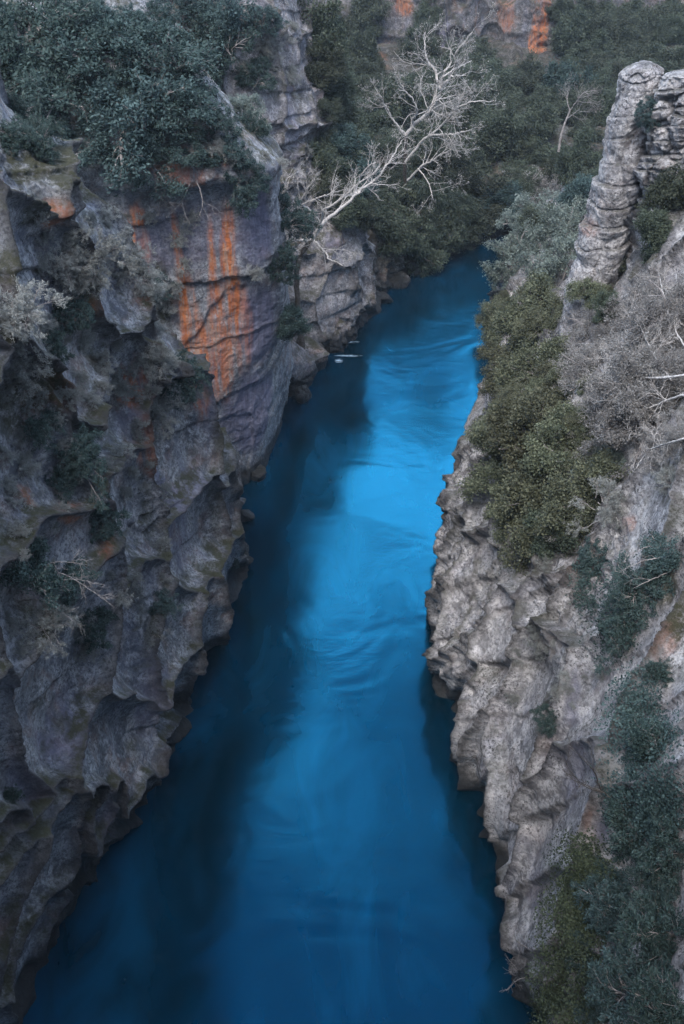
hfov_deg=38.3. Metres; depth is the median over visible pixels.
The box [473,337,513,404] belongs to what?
bush
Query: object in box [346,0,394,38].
tree
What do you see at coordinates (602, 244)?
rock pinnacle
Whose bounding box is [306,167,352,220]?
tree
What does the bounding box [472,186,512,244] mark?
tree
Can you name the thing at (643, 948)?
shrub
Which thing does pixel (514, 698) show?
heath tuft
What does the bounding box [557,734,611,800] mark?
bare shrub
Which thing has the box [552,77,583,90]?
tree
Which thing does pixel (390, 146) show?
tree
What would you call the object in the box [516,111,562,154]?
tree
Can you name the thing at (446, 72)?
tree
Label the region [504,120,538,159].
tree
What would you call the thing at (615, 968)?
shrub
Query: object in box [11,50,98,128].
shrub
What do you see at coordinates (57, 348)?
shrub
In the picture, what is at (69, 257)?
heath tuft
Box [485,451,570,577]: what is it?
bush
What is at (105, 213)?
heath tuft
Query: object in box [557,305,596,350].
twiggy shrub
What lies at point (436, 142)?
tree
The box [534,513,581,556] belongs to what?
twiggy shrub
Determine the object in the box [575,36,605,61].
tree
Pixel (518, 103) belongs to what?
tree
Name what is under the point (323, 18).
tree
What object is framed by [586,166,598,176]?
tree
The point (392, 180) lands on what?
tree
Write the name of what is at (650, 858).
shrub
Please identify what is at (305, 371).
boulder
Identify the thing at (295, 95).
heath tuft
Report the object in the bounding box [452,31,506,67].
tree
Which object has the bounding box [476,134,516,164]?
tree
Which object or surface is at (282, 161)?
heath tuft
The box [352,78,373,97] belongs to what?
tree
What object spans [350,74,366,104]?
tree
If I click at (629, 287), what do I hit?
twiggy shrub
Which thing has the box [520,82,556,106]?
tree
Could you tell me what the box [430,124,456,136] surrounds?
tree
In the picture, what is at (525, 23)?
back cliff
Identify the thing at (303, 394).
boulder
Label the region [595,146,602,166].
tree
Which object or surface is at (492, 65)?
tree
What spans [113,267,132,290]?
heath tuft
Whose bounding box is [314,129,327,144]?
heath tuft
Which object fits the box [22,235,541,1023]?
river water
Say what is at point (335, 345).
boulder
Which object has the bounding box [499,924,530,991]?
bare shrub
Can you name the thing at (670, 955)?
shrub
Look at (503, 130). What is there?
tree
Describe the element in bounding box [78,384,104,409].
heath tuft
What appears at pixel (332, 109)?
tree
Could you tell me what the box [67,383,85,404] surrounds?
heath tuft
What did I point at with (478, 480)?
bush
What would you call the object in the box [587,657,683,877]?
ivy
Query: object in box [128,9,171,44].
shrub
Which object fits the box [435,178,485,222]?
tree
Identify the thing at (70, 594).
shrub
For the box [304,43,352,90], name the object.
tree
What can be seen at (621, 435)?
twiggy shrub
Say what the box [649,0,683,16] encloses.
tree
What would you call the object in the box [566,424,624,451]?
twiggy shrub
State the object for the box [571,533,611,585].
shrub
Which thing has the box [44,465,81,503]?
shrub
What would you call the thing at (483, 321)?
bush
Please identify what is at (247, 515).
boulder
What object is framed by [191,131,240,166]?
heath tuft
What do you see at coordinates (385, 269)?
bank
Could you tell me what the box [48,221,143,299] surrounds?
heath tuft
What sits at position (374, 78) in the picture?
tree
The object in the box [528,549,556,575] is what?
heath tuft
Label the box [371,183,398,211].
tree
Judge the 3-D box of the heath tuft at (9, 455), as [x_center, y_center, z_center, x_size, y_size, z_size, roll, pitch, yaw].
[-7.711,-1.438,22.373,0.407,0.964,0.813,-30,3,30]
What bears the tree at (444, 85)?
on the bank
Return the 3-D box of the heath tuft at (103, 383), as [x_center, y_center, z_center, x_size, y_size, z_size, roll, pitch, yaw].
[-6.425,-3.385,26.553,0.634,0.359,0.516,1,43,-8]
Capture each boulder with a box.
[240,509,254,521]
[251,464,266,481]
[288,341,317,396]
[294,336,328,370]
[294,384,311,403]
[327,329,347,353]
[335,316,347,348]
[380,291,392,303]
[389,271,410,288]
[447,246,458,255]
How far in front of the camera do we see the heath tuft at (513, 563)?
32.93 m
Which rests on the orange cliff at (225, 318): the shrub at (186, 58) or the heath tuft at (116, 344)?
the shrub at (186, 58)
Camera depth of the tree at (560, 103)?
88.78 m
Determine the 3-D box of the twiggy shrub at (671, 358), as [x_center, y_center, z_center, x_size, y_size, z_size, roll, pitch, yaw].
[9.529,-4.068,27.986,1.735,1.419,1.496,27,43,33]
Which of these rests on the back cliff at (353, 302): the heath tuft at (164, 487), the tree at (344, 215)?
the tree at (344, 215)
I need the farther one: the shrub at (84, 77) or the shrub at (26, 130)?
the shrub at (84, 77)
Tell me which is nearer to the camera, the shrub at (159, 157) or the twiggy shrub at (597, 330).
the twiggy shrub at (597, 330)
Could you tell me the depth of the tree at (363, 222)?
61.91 m
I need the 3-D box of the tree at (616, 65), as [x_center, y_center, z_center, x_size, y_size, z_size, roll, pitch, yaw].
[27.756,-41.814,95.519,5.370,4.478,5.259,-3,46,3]
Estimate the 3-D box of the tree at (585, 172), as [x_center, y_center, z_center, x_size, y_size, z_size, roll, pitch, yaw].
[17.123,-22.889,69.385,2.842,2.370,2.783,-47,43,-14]
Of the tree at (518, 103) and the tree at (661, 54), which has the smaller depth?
the tree at (518, 103)
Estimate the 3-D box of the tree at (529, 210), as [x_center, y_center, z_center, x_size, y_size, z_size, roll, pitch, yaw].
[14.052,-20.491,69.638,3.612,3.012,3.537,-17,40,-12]
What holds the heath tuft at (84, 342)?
on the cliff at (87, 748)
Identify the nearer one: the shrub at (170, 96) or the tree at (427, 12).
the shrub at (170, 96)
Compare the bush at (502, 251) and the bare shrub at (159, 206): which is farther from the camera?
the bush at (502, 251)
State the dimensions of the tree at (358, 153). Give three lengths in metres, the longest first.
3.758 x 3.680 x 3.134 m
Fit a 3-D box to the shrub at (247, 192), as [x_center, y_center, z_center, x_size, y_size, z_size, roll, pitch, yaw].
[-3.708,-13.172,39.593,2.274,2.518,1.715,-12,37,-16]
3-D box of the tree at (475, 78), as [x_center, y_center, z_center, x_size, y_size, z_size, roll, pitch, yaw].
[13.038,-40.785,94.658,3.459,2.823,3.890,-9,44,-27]
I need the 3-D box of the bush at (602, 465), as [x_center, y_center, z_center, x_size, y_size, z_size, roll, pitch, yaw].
[7.335,-0.352,30.253,3.514,2.803,3.317,-36,32,-14]
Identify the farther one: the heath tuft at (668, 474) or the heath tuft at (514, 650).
the heath tuft at (514, 650)
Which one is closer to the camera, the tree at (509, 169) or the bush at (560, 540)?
the bush at (560, 540)
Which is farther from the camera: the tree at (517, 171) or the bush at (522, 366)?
the tree at (517, 171)
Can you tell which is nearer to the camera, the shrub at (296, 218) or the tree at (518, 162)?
the shrub at (296, 218)
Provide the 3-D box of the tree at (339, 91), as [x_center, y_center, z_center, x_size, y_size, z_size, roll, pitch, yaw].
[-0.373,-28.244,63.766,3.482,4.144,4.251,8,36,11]
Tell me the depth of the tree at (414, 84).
89.55 m
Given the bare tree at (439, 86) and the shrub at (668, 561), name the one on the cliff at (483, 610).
the shrub at (668, 561)
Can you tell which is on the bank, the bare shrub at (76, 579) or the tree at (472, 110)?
the tree at (472, 110)
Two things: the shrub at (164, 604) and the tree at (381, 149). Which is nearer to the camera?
the shrub at (164, 604)
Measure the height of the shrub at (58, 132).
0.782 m
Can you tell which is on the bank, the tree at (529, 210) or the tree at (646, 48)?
the tree at (646, 48)
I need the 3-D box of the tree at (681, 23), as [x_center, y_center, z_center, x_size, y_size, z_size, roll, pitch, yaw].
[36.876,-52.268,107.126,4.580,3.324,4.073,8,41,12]
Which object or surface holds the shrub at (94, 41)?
on the orange cliff at (225, 318)
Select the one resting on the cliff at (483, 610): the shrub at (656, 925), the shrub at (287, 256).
the shrub at (656, 925)
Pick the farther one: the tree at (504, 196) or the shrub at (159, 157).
the tree at (504, 196)
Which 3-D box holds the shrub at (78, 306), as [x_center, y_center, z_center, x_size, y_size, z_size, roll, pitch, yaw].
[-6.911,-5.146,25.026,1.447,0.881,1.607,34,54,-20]
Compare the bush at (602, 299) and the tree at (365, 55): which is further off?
the tree at (365, 55)
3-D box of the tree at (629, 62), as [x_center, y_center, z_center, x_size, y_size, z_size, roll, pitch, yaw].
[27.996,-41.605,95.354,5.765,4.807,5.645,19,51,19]
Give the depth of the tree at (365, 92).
86.70 m
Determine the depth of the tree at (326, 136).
60.48 m
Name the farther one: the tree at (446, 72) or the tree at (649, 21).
the tree at (649, 21)
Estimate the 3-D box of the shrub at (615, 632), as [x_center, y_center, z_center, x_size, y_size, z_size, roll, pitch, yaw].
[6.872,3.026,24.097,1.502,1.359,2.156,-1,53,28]
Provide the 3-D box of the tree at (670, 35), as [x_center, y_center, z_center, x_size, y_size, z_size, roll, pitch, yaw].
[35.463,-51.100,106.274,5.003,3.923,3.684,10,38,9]
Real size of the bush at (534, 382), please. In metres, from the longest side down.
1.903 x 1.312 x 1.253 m
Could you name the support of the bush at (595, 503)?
on the cliff at (483, 610)
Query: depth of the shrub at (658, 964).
17.89 m
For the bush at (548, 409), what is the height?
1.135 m
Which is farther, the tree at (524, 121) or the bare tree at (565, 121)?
the tree at (524, 121)
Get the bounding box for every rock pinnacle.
[559,60,664,339]
[626,69,683,268]
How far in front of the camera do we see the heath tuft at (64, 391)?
23.43 m
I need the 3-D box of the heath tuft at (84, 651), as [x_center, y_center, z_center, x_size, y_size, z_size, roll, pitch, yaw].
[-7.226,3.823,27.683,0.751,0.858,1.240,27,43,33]
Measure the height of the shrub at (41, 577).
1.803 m
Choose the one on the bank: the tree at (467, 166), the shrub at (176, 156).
the tree at (467, 166)
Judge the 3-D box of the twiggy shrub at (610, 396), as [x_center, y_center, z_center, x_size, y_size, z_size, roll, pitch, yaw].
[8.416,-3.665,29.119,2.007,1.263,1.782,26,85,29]
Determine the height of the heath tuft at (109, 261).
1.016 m
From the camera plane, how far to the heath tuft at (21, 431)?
22.81 m
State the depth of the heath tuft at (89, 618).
27.34 m
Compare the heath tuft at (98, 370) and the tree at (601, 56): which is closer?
the heath tuft at (98, 370)
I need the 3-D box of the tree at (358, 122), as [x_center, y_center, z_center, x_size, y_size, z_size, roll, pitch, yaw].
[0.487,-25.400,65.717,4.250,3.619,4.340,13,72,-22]
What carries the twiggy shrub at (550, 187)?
on the bank
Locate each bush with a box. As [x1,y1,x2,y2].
[228,93,271,132]
[454,457,522,524]
[463,400,514,462]
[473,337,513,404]
[474,297,503,333]
[478,294,509,347]
[478,385,568,478]
[479,214,538,291]
[483,267,556,362]
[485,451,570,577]
[488,473,528,543]
[489,329,573,390]
[490,379,527,403]
[492,378,505,395]
[494,377,536,406]
[495,187,560,245]
[498,289,511,307]
[501,233,576,299]
[511,289,563,342]
[514,280,552,304]
[516,399,596,481]
[520,496,583,560]
[521,194,588,256]
[521,374,549,397]
[532,358,559,394]
[532,444,632,544]
[536,399,562,425]
[540,474,591,558]
[545,358,582,385]
[555,384,575,399]
[560,410,592,436]
[561,276,615,310]
[562,449,582,472]
[566,403,597,449]
[567,441,627,489]
[570,452,591,469]
[576,367,595,396]
[583,429,620,457]
[588,496,601,524]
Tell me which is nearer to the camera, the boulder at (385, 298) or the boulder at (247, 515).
the boulder at (247, 515)
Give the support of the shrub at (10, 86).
on the orange cliff at (225, 318)
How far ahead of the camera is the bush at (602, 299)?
34.44 m
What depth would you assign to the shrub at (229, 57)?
52.18 m
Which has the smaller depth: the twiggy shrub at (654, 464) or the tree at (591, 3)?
the twiggy shrub at (654, 464)
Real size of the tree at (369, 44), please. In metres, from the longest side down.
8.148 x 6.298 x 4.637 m
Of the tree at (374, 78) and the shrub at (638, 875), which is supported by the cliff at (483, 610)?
the shrub at (638, 875)
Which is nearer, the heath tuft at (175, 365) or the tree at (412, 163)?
the heath tuft at (175, 365)
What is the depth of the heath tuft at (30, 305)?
20.64 m
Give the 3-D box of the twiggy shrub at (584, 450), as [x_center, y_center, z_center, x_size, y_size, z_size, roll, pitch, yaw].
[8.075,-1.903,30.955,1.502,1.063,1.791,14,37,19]
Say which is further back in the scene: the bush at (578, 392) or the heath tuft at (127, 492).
the bush at (578, 392)
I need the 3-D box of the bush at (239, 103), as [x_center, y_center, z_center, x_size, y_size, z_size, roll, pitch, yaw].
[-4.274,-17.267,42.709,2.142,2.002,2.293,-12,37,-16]
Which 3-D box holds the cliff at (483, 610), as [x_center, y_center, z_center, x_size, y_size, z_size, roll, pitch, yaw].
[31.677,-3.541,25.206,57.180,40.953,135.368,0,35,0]
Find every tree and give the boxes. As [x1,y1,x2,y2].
[280,127,419,349]
[297,0,354,88]
[302,137,352,183]
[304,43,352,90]
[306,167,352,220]
[313,25,351,60]
[314,126,342,153]
[316,96,344,127]
[319,123,378,167]
[321,76,354,101]
[324,60,362,104]
[324,91,348,114]
[324,171,371,231]
[326,128,365,169]
[331,10,364,38]
[335,93,375,165]
[343,20,383,63]
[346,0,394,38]
[346,93,401,135]
[347,154,381,223]
[347,192,379,233]
[348,55,387,86]
[349,95,394,118]
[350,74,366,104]
[350,88,402,124]
[351,105,387,135]
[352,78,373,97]
[353,130,401,181]
[356,2,505,222]
[356,50,382,64]
[359,70,400,91]
[368,63,423,132]
[369,188,423,258]
[370,58,387,78]
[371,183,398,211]
[373,124,412,145]
[377,133,403,154]
[377,158,415,182]
[378,129,412,165]
[378,175,400,197]
[389,146,423,176]
[389,176,441,229]
[391,71,425,110]
[394,16,445,62]
[395,196,446,233]
[397,177,417,185]
[399,18,439,62]
[404,219,450,277]
[407,113,456,179]
[408,133,434,179]
[410,0,445,31]
[415,81,453,123]
[415,133,469,176]
[418,68,447,90]
[419,35,488,80]
[419,165,446,184]
[422,54,443,73]
[422,174,473,253]
[427,199,446,225]
[428,146,513,199]
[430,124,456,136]
[431,66,487,134]
[433,81,451,92]
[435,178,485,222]
[437,69,450,79]
[442,169,474,198]
[451,214,489,249]
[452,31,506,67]
[454,66,482,83]
[455,130,478,158]
[458,49,486,68]
[460,55,501,89]
[461,102,499,134]
[462,142,494,164]
[469,72,485,83]
[469,93,530,177]
[471,179,522,222]
[472,107,523,130]
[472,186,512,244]
[475,65,524,104]
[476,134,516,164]
[477,91,518,115]
[498,161,534,201]
[502,46,548,92]
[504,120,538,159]
[505,154,548,196]
[508,67,550,95]
[509,164,541,191]
[510,98,525,113]
[511,85,526,98]
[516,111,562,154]
[517,115,533,140]
[517,136,547,165]
[517,200,556,237]
[518,101,561,124]
[518,185,542,207]
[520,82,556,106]
[520,90,557,156]
[535,56,600,96]
[536,100,561,133]
[537,154,551,167]
[539,156,569,191]
[541,84,560,105]
[543,122,600,188]
[544,0,576,23]
[546,139,591,165]
[548,0,593,60]
[548,68,584,87]
[549,86,593,127]
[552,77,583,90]
[553,171,593,221]
[556,72,605,151]
[556,96,598,122]
[557,54,581,65]
[565,116,603,142]
[567,167,590,188]
[573,0,605,19]
[574,85,616,111]
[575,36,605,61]
[577,55,617,84]
[578,76,603,126]
[582,63,615,89]
[583,6,594,16]
[583,6,627,58]
[584,22,616,57]
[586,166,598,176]
[587,168,598,198]
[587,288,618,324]
[588,49,623,67]
[589,90,615,126]
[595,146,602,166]
[598,0,628,18]
[609,53,665,87]
[610,56,652,76]
[612,23,649,52]
[613,6,651,43]
[615,0,647,15]
[618,256,626,272]
[620,42,655,63]
[628,2,658,39]
[630,206,676,265]
[632,51,661,65]
[634,159,683,215]
[643,3,678,25]
[644,43,666,51]
[647,18,683,46]
[648,38,683,71]
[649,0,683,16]
[650,10,683,43]
[658,58,673,73]
[666,51,683,64]
[668,15,683,44]
[675,6,683,16]
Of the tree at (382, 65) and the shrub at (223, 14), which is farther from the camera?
the tree at (382, 65)
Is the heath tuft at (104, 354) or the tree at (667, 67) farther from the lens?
the tree at (667, 67)
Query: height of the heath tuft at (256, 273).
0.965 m
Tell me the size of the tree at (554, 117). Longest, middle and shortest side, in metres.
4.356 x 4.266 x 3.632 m
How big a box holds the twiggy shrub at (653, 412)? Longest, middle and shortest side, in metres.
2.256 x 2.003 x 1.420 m
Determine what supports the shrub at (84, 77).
on the orange cliff at (225, 318)
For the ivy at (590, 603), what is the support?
attached to the cliff at (483, 610)
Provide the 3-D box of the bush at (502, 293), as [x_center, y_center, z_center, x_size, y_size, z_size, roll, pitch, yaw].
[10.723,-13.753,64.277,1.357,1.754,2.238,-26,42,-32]
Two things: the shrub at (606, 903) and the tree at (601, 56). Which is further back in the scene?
the tree at (601, 56)
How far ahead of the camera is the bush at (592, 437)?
30.73 m
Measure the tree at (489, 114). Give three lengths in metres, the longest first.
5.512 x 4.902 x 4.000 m
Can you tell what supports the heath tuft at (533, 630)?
on the cliff at (483, 610)
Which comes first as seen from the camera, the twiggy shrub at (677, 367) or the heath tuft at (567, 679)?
the heath tuft at (567, 679)
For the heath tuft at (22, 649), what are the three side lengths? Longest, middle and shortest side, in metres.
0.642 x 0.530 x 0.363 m
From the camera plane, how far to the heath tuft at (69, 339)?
25.47 m
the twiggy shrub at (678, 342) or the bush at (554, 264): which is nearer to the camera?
the twiggy shrub at (678, 342)
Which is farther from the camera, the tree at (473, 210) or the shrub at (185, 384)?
the tree at (473, 210)
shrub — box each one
[0,0,104,101]
[0,49,12,76]
[0,111,39,151]
[0,129,29,157]
[0,535,71,616]
[1,45,39,94]
[3,783,24,804]
[6,53,40,101]
[7,91,40,120]
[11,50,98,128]
[15,37,42,57]
[15,112,66,145]
[19,548,116,635]
[20,2,153,98]
[22,120,61,164]
[22,408,64,453]
[40,327,76,364]
[42,109,82,139]
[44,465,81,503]
[46,422,108,512]
[46,553,104,630]
[50,293,96,335]
[55,0,111,43]
[55,111,127,171]
[73,51,118,79]
[75,602,119,653]
[80,19,223,106]
[81,53,207,196]
[81,92,119,114]
[87,1,136,30]
[87,493,131,543]
[94,85,167,125]
[97,99,190,203]
[109,60,158,94]
[123,9,162,40]
[123,70,226,147]
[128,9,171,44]
[137,0,181,26]
[144,82,180,115]
[146,589,185,620]
[149,177,218,228]
[150,143,184,172]
[151,270,175,304]
[152,130,215,169]
[159,346,212,411]
[169,0,216,27]
[178,10,263,88]
[179,103,244,142]
[185,0,261,39]
[197,130,254,177]
[220,154,271,218]
[229,53,278,91]
[231,558,239,570]
[237,0,290,37]
[238,107,272,137]
[268,237,300,285]
[275,302,314,344]
[278,184,321,247]
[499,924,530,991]
[502,163,564,206]
[529,703,559,737]
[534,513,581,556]
[548,338,606,399]
[552,265,683,476]
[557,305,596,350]
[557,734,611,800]
[558,438,600,483]
[561,911,595,950]
[564,949,598,983]
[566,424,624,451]
[569,866,637,953]
[569,1000,599,1023]
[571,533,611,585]
[571,848,618,890]
[572,439,606,460]
[574,336,613,368]
[574,391,614,426]
[577,399,668,481]
[582,942,676,1023]
[583,315,683,437]
[584,975,614,1021]
[589,305,613,341]
[590,999,614,1022]
[591,313,623,341]
[592,593,637,675]
[598,359,640,416]
[599,294,627,318]
[600,764,652,864]
[605,334,654,387]
[606,283,639,327]
[606,549,675,629]
[607,269,683,348]
[609,887,683,983]
[611,320,670,355]
[611,939,637,968]
[613,960,633,989]
[614,531,673,588]
[618,276,653,320]
[619,372,683,424]
[619,410,654,431]
[620,708,680,802]
[621,350,668,387]
[622,384,674,436]
[622,953,683,1023]
[624,859,650,899]
[625,832,647,859]
[626,268,675,309]
[627,343,654,362]
[628,656,674,687]
[631,801,683,893]
[634,94,661,132]
[634,438,671,474]
[635,880,666,926]
[635,940,653,959]
[636,286,681,338]
[636,342,683,409]
[637,526,683,588]
[638,337,669,356]
[638,411,672,459]
[641,277,683,306]
[643,936,674,967]
[644,871,680,906]
[644,872,660,897]
[645,347,683,396]
[646,958,680,993]
[648,384,679,425]
[655,326,683,351]
[655,408,683,460]
[659,304,683,347]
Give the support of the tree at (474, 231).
on the bank
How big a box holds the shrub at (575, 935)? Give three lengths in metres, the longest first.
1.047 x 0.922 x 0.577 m
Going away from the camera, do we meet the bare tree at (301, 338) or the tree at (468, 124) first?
the bare tree at (301, 338)
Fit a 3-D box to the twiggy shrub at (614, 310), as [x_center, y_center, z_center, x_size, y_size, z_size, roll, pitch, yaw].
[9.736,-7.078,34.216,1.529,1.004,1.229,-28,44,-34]
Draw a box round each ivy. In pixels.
[524,823,626,1023]
[558,550,653,670]
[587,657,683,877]
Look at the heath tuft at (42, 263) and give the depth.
23.59 m
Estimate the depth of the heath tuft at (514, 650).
31.19 m
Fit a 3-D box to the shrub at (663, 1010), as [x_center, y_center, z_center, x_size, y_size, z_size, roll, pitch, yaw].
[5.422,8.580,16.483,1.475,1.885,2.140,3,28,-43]
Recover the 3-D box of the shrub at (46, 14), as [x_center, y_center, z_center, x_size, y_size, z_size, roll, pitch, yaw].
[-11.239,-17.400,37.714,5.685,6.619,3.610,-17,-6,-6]
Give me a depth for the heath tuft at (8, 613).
22.62 m
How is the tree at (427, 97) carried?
on the bank
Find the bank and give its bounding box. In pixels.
[367,34,683,292]
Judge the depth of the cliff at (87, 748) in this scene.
28.03 m
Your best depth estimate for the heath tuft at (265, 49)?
54.35 m
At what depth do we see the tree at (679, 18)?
106.36 m
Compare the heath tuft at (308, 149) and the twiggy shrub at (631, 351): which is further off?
the heath tuft at (308, 149)
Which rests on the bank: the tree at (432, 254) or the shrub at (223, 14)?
the tree at (432, 254)
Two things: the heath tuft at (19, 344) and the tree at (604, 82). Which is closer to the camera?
the heath tuft at (19, 344)
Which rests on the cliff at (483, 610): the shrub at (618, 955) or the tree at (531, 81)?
the shrub at (618, 955)
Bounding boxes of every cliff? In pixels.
[0,58,253,1023]
[3,0,293,485]
[164,0,381,350]
[314,0,683,47]
[421,157,683,1023]
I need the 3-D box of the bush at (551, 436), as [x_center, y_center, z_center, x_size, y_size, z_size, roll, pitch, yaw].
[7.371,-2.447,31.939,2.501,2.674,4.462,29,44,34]
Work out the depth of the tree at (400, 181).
75.50 m
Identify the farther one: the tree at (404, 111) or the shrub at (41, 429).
the tree at (404, 111)
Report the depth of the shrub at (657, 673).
21.26 m
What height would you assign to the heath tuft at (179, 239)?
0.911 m
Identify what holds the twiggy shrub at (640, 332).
on the cliff at (483, 610)
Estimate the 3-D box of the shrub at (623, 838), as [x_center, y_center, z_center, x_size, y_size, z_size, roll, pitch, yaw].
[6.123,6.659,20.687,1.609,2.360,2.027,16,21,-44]
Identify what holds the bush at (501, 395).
on the cliff at (483, 610)
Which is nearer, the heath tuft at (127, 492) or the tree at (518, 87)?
the heath tuft at (127, 492)
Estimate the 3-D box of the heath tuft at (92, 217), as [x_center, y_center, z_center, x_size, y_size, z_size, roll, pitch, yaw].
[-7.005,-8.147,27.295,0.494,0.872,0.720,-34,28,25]
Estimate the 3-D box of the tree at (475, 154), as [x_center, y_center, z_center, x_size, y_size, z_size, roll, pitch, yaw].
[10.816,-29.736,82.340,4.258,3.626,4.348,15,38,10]
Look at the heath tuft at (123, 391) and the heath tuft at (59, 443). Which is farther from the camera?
the heath tuft at (123, 391)
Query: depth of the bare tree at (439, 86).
67.81 m
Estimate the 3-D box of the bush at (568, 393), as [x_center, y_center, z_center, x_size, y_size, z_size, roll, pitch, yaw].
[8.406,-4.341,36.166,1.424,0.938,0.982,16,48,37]
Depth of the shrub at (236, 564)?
43.14 m
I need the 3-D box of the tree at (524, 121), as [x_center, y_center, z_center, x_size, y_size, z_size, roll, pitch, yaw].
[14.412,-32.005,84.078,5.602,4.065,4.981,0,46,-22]
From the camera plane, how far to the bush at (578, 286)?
40.66 m
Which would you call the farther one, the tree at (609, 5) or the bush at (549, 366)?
the tree at (609, 5)
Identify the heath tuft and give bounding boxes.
[0,275,70,343]
[0,318,34,347]
[0,337,53,402]
[0,439,20,469]
[0,473,21,494]
[1,301,50,323]
[3,520,31,538]
[3,608,14,620]
[5,493,22,508]
[6,451,46,508]
[11,425,30,447]
[12,637,30,660]
[13,335,46,356]
[14,592,80,659]
[19,450,32,466]
[19,547,31,561]
[26,637,50,655]
[33,211,49,227]
[33,225,58,247]
[33,250,55,272]
[34,237,90,293]
[34,387,48,400]
[37,313,54,335]
[38,312,58,335]
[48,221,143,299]
[49,498,70,511]
[50,407,67,425]
[54,390,66,403]
[55,435,77,452]
[56,382,74,399]
[62,215,94,243]
[64,337,72,347]
[65,398,82,411]
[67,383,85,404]
[70,366,92,389]
[70,621,89,643]
[73,608,83,621]
[73,632,105,662]
[77,333,90,351]
[77,609,95,626]
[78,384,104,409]
[82,209,103,228]
[86,271,106,289]
[93,202,119,229]
[93,347,112,369]
[94,429,116,445]
[95,364,111,378]
[96,380,113,395]
[98,242,115,276]
[98,456,121,479]
[101,357,117,372]
[104,587,138,618]
[106,571,115,581]
[108,372,133,407]
[109,232,129,256]
[110,339,124,352]
[110,442,138,461]
[112,240,172,302]
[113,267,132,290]
[118,480,136,500]
[119,334,176,387]
[120,224,134,241]
[123,525,132,537]
[124,466,140,481]
[127,572,144,590]
[129,263,142,273]
[130,410,150,433]
[130,426,148,442]
[130,464,139,479]
[135,270,167,304]
[136,211,156,225]
[143,383,162,399]
[143,621,173,646]
[144,457,156,468]
[148,336,172,360]
[149,535,172,550]
[150,378,188,443]
[154,318,171,341]
[156,291,171,307]
[156,293,181,315]
[158,572,173,584]
[159,475,172,499]
[161,350,181,374]
[164,277,184,294]
[166,228,193,248]
[175,206,200,233]
[176,253,193,276]
[181,388,203,414]
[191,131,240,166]
[239,58,255,73]
[247,264,265,282]
[253,29,297,59]
[262,150,270,161]
[266,51,284,70]
[276,156,291,168]
[285,64,304,84]
[289,20,298,30]
[291,91,299,101]
[305,145,313,154]
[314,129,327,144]
[500,552,529,572]
[504,691,519,706]
[507,647,523,665]
[521,624,548,660]
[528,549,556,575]
[536,643,548,661]
[548,684,564,701]
[556,667,574,690]
[563,684,575,694]
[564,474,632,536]
[589,664,603,682]
[651,457,678,495]
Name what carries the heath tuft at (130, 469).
on the cliff at (87, 748)
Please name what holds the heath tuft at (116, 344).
on the cliff at (87, 748)
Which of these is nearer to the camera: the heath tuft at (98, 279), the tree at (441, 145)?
the heath tuft at (98, 279)
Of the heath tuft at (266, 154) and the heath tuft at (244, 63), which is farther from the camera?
the heath tuft at (244, 63)
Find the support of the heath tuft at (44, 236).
on the cliff at (87, 748)
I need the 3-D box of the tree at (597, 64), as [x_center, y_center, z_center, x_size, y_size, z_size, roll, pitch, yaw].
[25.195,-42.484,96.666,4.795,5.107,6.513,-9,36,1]
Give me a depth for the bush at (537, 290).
49.82 m
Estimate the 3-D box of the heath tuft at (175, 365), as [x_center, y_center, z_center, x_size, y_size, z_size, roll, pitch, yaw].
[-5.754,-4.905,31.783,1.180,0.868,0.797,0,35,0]
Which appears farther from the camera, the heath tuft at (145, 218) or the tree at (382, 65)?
the tree at (382, 65)
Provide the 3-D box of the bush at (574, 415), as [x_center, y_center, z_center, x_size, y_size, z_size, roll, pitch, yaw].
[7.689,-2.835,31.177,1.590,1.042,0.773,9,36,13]
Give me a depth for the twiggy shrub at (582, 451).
30.80 m
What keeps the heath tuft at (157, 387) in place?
on the cliff at (87, 748)
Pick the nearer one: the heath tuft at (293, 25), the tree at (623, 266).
the tree at (623, 266)
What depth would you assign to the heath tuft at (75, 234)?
24.01 m
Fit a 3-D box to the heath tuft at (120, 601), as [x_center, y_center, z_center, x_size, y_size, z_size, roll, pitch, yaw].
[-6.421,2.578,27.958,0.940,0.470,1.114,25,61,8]
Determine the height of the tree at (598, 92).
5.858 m
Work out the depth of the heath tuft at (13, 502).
22.31 m
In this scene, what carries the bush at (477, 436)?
on the cliff at (483, 610)
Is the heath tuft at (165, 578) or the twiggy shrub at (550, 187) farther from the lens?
the twiggy shrub at (550, 187)
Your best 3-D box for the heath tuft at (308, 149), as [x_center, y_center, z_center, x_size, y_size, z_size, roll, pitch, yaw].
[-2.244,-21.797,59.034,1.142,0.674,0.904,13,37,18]
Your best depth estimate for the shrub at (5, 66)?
37.32 m
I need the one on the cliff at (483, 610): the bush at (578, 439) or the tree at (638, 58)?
the bush at (578, 439)
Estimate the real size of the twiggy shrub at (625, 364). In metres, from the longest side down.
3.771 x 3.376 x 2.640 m
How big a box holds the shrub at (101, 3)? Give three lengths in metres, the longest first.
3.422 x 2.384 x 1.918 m
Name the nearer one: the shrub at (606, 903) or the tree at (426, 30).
the shrub at (606, 903)
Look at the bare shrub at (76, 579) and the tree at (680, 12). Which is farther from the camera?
the tree at (680, 12)
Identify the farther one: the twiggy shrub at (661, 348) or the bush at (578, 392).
the bush at (578, 392)
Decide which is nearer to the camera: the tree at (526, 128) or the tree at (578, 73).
the tree at (526, 128)
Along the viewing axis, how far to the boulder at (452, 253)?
77.18 m
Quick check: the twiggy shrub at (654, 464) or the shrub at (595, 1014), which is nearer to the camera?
the shrub at (595, 1014)

